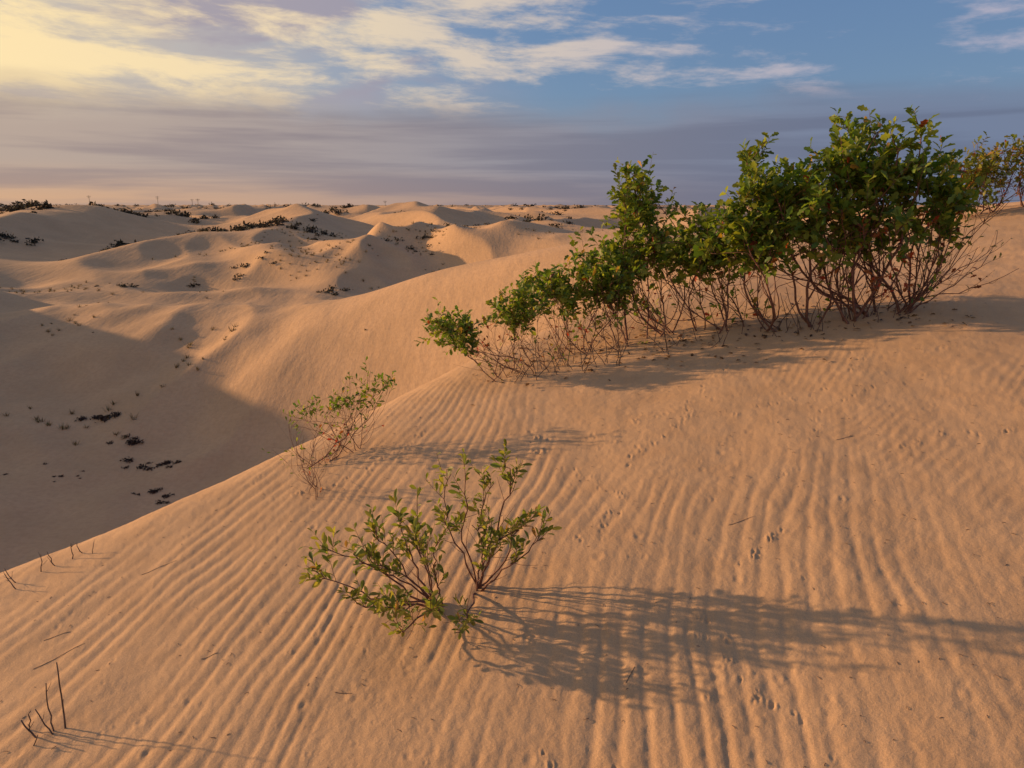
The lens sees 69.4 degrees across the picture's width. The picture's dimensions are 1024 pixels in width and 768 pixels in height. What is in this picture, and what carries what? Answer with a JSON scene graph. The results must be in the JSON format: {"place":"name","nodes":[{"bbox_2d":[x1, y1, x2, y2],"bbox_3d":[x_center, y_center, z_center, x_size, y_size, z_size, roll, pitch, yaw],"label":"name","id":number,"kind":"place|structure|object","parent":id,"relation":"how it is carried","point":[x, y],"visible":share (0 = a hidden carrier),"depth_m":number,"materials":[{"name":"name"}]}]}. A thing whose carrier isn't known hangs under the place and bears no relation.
{"place":"outdoors","nodes":[
{"label":"outdoors","id":0,"kind":"place"},
{"bbox_2d":[0,201,1023,767],"bbox_3d":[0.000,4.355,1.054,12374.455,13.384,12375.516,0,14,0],"label":"sand dunes","id":1,"kind":"structure","parent":0,"point":[648,503],"depth_m":3.67,"materials":[{"name":"beige sand"}]},
{"bbox_2d":[20,662,65,745],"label":"dead stems","id":2,"kind":"object","parent":1,"relation":"on","point":[45,725],"visible":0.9,"depth_m":2.65,"materials":[{"name":"brown plant"}]},
{"bbox_2d":[4,542,93,588],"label":"dead stems","id":3,"kind":"object","parent":1,"relation":"on","point":[41,565],"visible":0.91,"depth_m":3.83,"materials":[{"name":"brown plant"}]},
{"bbox_2d":[4,412,245,504],"bbox_3d":[-15.339,3.165,29.856,13.306,1.409,6.344,8,16,29],"label":"dead brush","id":4,"kind":"object","parent":1,"relation":"on","point":[133,441],"visible":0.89,"depth_m":30.77,"materials":[{"name":"black plant"}]},
{"bbox_2d":[274,420,347,496],"bbox_3d":[-1.077,0.449,4.101,0.406,0.460,0.509,-11,17,-37],"label":"sparse shrub","id":5,"kind":"object","parent":1,"relation":"on","point":[309,467],"visible":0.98,"depth_m":4.12,"materials":[{"name":"brown plant"}]},
{"bbox_2d":[262,356,396,466],"bbox_3d":[-1.118,0.255,4.589,0.811,0.788,0.552,0,14,0],"label":"sparse shrub","id":6,"kind":"object","parent":1,"relation":"on","point":[336,405],"visible":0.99,"depth_m":4.58,"materials":[{"name":"green plant"}]},
{"bbox_2d":[0,214,714,445],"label":"dry grass tufts","id":7,"kind":"object","parent":1,"relation":"on","point":[71,412],"visible":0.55,"depth_m":61.11,"materials":[{"name":"plant"}]},
{"bbox_2d":[0,199,757,295],"bbox_3d":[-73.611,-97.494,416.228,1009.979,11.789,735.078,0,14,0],"label":"distant shrubs","id":8,"kind":"object","parent":1,"relation":"on","point":[17,205],"visible":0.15,"depth_m":107.84,"materials":[{"name":"green plant"}]},
{"bbox_2d":[298,439,561,639],"bbox_3d":[-0.320,0.597,2.818,1.030,0.730,0.552,0,14,0],"label":"oak seedling","id":9,"kind":"object","parent":1,"relation":"on","point":[432,605],"visible":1,"depth_m":2.89,"materials":[{"name":"green plant"}]},
{"bbox_2d":[414,280,569,381],"bbox_3d":[-0.114,-0.360,5.404,1.176,0.795,0.605,-3,14,-12],"label":"oak shrub","id":10,"kind":"object","parent":1,"relation":"on","point":[517,316],"visible":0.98,"depth_m":5.37,"materials":[{"name":"green plant"}]},
{"bbox_2d":[1,296,1013,767],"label":"fallen twigs","id":11,"kind":"object","parent":1,"relation":"on","point":[477,608],"visible":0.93,"depth_m":3.06,"materials":[{"name":"brown plant"}]},
{"bbox_2d":[507,320,629,382],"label":"dead stems","id":12,"kind":"object","parent":1,"relation":"on","point":[592,351],"visible":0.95,"depth_m":5.39,"materials":[{"name":"brown plant"}]},
{"bbox_2d":[516,240,653,358],"bbox_3d":[0.537,-0.619,5.693,1.093,0.956,0.751,0,14,0],"label":"oak shrub","id":13,"kind":"object","parent":1,"relation":"on","point":[555,285],"visible":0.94,"depth_m":5.65,"materials":[{"name":"green plant"}]},
{"bbox_2d":[568,154,753,339],"bbox_3d":[1.158,-1.035,5.749,1.417,1.486,0.965,0,14,0],"label":"oak shrub","id":14,"kind":"object","parent":1,"relation":"on","point":[661,245],"visible":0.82,"depth_m":5.72,"materials":[{"name":"green plant"}]},
{"bbox_2d":[470,288,974,405],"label":"leaf litter","id":15,"kind":"object","parent":1,"relation":"on","point":[591,369],"visible":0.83,"depth_m":5.48,"materials":[{"name":"brown plant"}]},
{"bbox_2d":[646,280,908,354],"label":"dead stems","id":16,"kind":"object","parent":1,"relation":"on","point":[786,317],"visible":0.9,"depth_m":5.38,"materials":[{"name":"brown plant"}]},
{"bbox_2d":[691,104,1018,331],"bbox_3d":[2.444,-1.163,5.345,2.247,1.626,1.123,2,14,9],"label":"oak shrub","id":17,"kind":"object","parent":1,"relation":"on","point":[759,236],"visible":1,"depth_m":5.18,"materials":[{"name":"green plant"}]},
{"bbox_2d":[929,131,1023,217],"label":"oak shrub","id":18,"kind":"object","parent":1,"relation":"on","point":[984,166],"visible":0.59,"depth_m":8.28,"materials":[{"name":"green plant"}]},
{"bbox_2d":[0,0,1023,204],"label":"sky","id":19,"kind":"structure","parent":0,"point":[112,102],"materials":[{"name":"blue"}]}
]}

